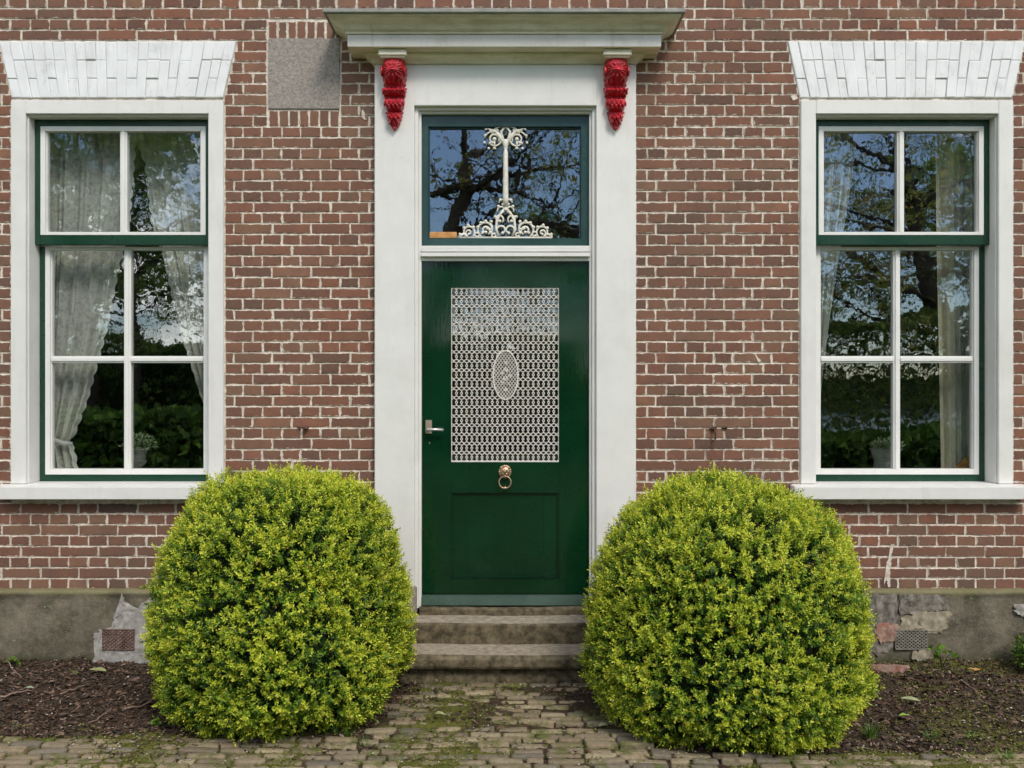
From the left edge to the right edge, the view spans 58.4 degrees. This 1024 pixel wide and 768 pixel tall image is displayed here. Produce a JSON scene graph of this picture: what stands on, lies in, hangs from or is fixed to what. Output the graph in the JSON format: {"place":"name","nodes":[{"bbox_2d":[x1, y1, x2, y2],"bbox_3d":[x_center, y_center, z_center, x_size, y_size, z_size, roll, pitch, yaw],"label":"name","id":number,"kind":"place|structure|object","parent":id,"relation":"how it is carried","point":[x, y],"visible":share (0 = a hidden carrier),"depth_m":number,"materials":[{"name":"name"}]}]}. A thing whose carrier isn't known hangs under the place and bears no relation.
{"place":"outdoors","nodes":[
{"label":"outdoors","id":0,"kind":"place"},
{"bbox_2d":[0,682,1023,767],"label":"brick path","id":1,"kind":"structure","parent":0,"point":[631,746],"depth_m":3.92,"materials":[{"name":"stone"}]},
{"bbox_2d":[0,656,1023,767],"bbox_3d":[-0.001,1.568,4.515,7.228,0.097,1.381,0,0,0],"label":"mulch","id":2,"kind":"object","parent":0,"point":[918,707],"visible":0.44,"depth_m":4.43,"materials":[{"name":"brown soil"}]},
{"bbox_2d":[5,656,20,665],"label":"weed","id":3,"kind":"object","parent":2,"relation":"on","point":[15,660],"visible":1,"depth_m":5.10,"materials":[{"name":"green plant"}]},
{"bbox_2d":[0,690,33,696],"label":"twig","id":4,"kind":"object","parent":2,"relation":"on","point":[17,692],"visible":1,"depth_m":4.60,"materials":[{"name":"brown wood"}]},
{"bbox_2d":[60,685,84,694],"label":"twig","id":5,"kind":"object","parent":2,"relation":"on","point":[70,689],"visible":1,"depth_m":4.66,"materials":[{"name":"brown wood"}]},
{"bbox_2d":[89,667,105,671],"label":"fallen leaf","id":6,"kind":"object","parent":2,"relation":"on","point":[100,669],"visible":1,"depth_m":4.92,"materials":[{"name":"yellow plant"}]},
{"bbox_2d":[88,708,111,723],"bbox_3d":[-1.940,1.565,4.311,0.014,0.027,0.158,0,0,17],"label":"twig","id":7,"kind":"object","parent":2,"relation":"on","point":[99,717],"visible":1,"depth_m":4.31,"materials":[{"name":"brown wood"}]},
{"bbox_2d":[124,699,153,709],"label":"twig","id":8,"kind":"object","parent":2,"relation":"on","point":[126,708],"visible":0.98,"depth_m":4.43,"materials":[{"name":"brown wood"}]},
{"bbox_2d":[151,715,161,726],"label":"weed","id":9,"kind":"object","parent":2,"relation":"on","point":[156,720],"visible":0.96,"depth_m":4.23,"materials":[{"name":"green plant"}]},
{"bbox_2d":[138,459,417,745],"bbox_3d":[-1.120,1.011,4.417,1.318,1.256,1.242,0,0,0],"label":"box bush","id":10,"kind":"object","parent":2,"relation":"on","point":[276,608],"visible":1,"depth_m":4.04,"materials":[{"name":"green plant"}]},
{"bbox_2d":[334,722,359,737],"bbox_3d":[-0.752,1.562,4.110,0.152,0.052,0.161,0,0,-23],"label":"grass tuft","id":11,"kind":"object","parent":2,"relation":"on","point":[346,733],"visible":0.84,"depth_m":4.12,"materials":[{"name":"green plant"}]},
{"bbox_2d":[351,736,371,747],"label":"grass tuft","id":12,"kind":"object","parent":2,"relation":"on","point":[362,742],"visible":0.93,"depth_m":4.03,"materials":[{"name":"green plant"}]},
{"bbox_2d":[0,657,1023,767],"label":"moss","id":13,"kind":"object","parent":2,"relation":"on","point":[457,759],"visible":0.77,"depth_m":4.05,"materials":[{"name":"green plant"}]},
{"bbox_2d":[0,655,1023,767],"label":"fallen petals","id":14,"kind":"object","parent":2,"relation":"on","point":[529,720],"visible":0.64,"depth_m":4.12,"materials":[{"name":"white plant"}]},
{"bbox_2d":[574,461,884,756],"bbox_3d":[1.011,1.003,4.322,1.425,1.270,1.278,0,0,0],"label":"box bush","id":15,"kind":"object","parent":2,"relation":"on","point":[727,612],"visible":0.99,"depth_m":3.95,"materials":[{"name":"green plant"}]},
{"bbox_2d":[781,747,810,759],"bbox_3d":[1.201,1.574,3.891,0.163,0.045,0.190,0,0,0],"label":"grass tuft","id":16,"kind":"object","parent":2,"relation":"on","point":[796,753],"visible":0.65,"depth_m":3.90,"materials":[{"name":"green plant"}]},
{"bbox_2d":[857,716,891,739],"bbox_3d":[1.616,1.553,4.103,0.166,0.075,0.186,0,0,0],"label":"grass tuft","id":17,"kind":"object","parent":2,"relation":"on","point":[870,733],"visible":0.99,"depth_m":4.11,"materials":[{"name":"green plant"}]},
{"bbox_2d":[868,664,909,673],"bbox_3d":[2.050,1.560,5.049,0.246,0.060,0.154,0,0,0],"label":"broken slab","id":18,"kind":"object","parent":2,"relation":"on","point":[894,668],"depth_m":4.98,"materials":[{"name":"pink brick"}]},
{"bbox_2d":[901,696,919,701],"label":"fallen leaf","id":19,"kind":"object","parent":2,"relation":"on","point":[911,698],"visible":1,"depth_m":4.54,"materials":[{"name":"yellow plant"}]},
{"bbox_2d":[919,726,942,741],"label":"grass tuft","id":20,"kind":"object","parent":2,"relation":"on","point":[931,734],"visible":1,"depth_m":4.11,"materials":[{"name":"green plant"}]},
{"bbox_2d":[927,643,958,667],"bbox_3d":[2.365,1.498,5.035,0.163,0.143,0.076,0,0,31],"label":"weed","id":21,"kind":"object","parent":2,"relation":"on","point":[938,651],"visible":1,"depth_m":5.04,"materials":[{"name":"green plant"}]},
{"bbox_2d":[959,680,982,696],"bbox_3d":[2.349,1.553,4.685,0.010,0.024,0.218,0,0,-3],"label":"twig","id":22,"kind":"object","parent":2,"relation":"on","point":[970,687],"visible":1,"depth_m":4.69,"materials":[{"name":"brown wood"}]},
{"bbox_2d":[992,748,1017,759],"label":"grass tuft","id":23,"kind":"object","parent":2,"relation":"on","point":[1009,755],"visible":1,"depth_m":3.86,"materials":[{"name":"green plant"}]},
{"bbox_2d":[1009,631,1023,667],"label":"shrub","id":24,"kind":"object","parent":2,"relation":"on","point":[1016,651],"visible":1,"depth_m":5.00,"materials":[{"name":"green plant"}]},
{"label":"ground","id":25,"kind":"structure","parent":0,"visible":0},
{"bbox_2d":[394,606,598,683],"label":"stone steps","id":26,"kind":"structure","parent":25,"relation":"on","point":[498,644],"depth_m":4.97,"materials":[{"name":"grey stone"}]},
{"bbox_2d":[0,0,1023,663],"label":"brick house","id":27,"kind":"structure","parent":25,"relation":"on","point":[512,302],"depth_m":5.20,"materials":[{"name":"brick"}]},
{"bbox_2d":[45,133,136,467],"bbox_3d":[-2.548,-0.515,5.460,0.632,2.070,0.104,0,0,0],"label":"lace curtain","id":28,"kind":"object","parent":27,"relation":"hanging from","point":[84,182],"visible":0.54,"depth_m":5.46,"materials":[{"name":"white fabric"}]},
{"bbox_2d":[55,438,72,445],"bbox_3d":[-2.703,0.325,5.407,0.203,0.082,0.048,0,0,-5],"label":"tieback","id":29,"kind":"object","parent":28,"relation":"attached to","point":[59,441],"visible":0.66,"depth_m":5.39,"materials":[{"name":"white fabric"}]},
{"bbox_2d":[0,100,223,499],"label":"window","id":30,"kind":"structure","parent":27,"relation":"in","point":[34,474],"depth_m":5.25,"materials":[{"name":"white paint"}]},
{"bbox_2d":[118,431,158,467],"bbox_3d":[-2.248,0.401,5.508,0.234,0.246,0.178,0,0,0],"label":"planter","id":31,"kind":"object","parent":27,"relation":"on","point":[139,456],"visible":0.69,"depth_m":5.49,"materials":[{"name":"grey metal"}]},
{"bbox_2d":[135,133,203,404],"bbox_3d":[-2.024,-0.655,5.520,0.555,1.790,0.105,0,0,0],"label":"lace curtain","id":32,"kind":"object","parent":27,"relation":"hanging from","point":[172,166],"visible":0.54,"depth_m":5.52,"materials":[{"name":"white fabric"}]},
{"bbox_2d":[421,262,588,605],"bbox_3d":[-0.038,0.295,5.225,0.953,1.990,0.099,0,0,0],"label":"door","id":33,"kind":"structure","parent":27,"relation":"in","point":[495,533],"depth_m":5.23,"materials":[{"name":"green paint"}]},
{"bbox_2d":[422,115,588,245],"bbox_3d":[-0.038,-1.162,5.258,0.954,0.748,0.064,0,0,0],"label":"transom window","id":34,"kind":"structure","parent":27,"relation":"in","point":[493,123],"depth_m":5.23,"materials":[{"name":"teal paint"}]},
{"bbox_2d":[821,133,857,387],"bbox_3d":[1.909,-0.515,5.460,0.305,2.070,0.106,0,0,0],"label":"sheer curtain","id":35,"kind":"object","parent":27,"relation":"hanging from","point":[839,152],"visible":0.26,"depth_m":5.45,"materials":[{"name":"white fabric"}]},
{"bbox_2d":[868,436,905,467],"bbox_3d":[2.262,0.417,5.510,0.216,0.214,0.188,0,0,0],"label":"planter","id":36,"kind":"object","parent":27,"relation":"on","point":[881,456],"visible":0.65,"depth_m":5.47,"materials":[{"name":"grey metal"}]},
{"bbox_2d":[790,100,1023,499],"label":"window","id":37,"kind":"structure","parent":27,"relation":"in","point":[989,476],"depth_m":5.24,"materials":[{"name":"white paint"}]},
{"bbox_2d":[935,133,956,467],"bbox_3d":[2.611,-0.515,5.491,0.162,2.070,0.056,0,0,0],"label":"drape","id":38,"kind":"object","parent":27,"relation":"hanging from","point":[946,178],"visible":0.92,"depth_m":5.49,"materials":[{"name":"beige fabric"}]},
{"bbox_2d":[954,456,969,467],"bbox_3d":[2.696,0.478,5.470,0.172,0.089,0.060,0,0,0],"label":"wooden wedge","id":39,"kind":"object","parent":27,"relation":"on","point":[964,462],"visible":0.33,"depth_m":5.44,"materials":[{"name":"orange wood"}]},
{"bbox_2d":[956,133,973,463],"bbox_3d":[2.766,-0.515,5.510,0.196,2.070,0.067,0,0,0],"label":"sheer curtain","id":40,"kind":"object","parent":27,"relation":"hanging from","point":[965,182],"visible":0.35,"depth_m":5.51,"materials":[{"name":"white fabric"}]}
]}

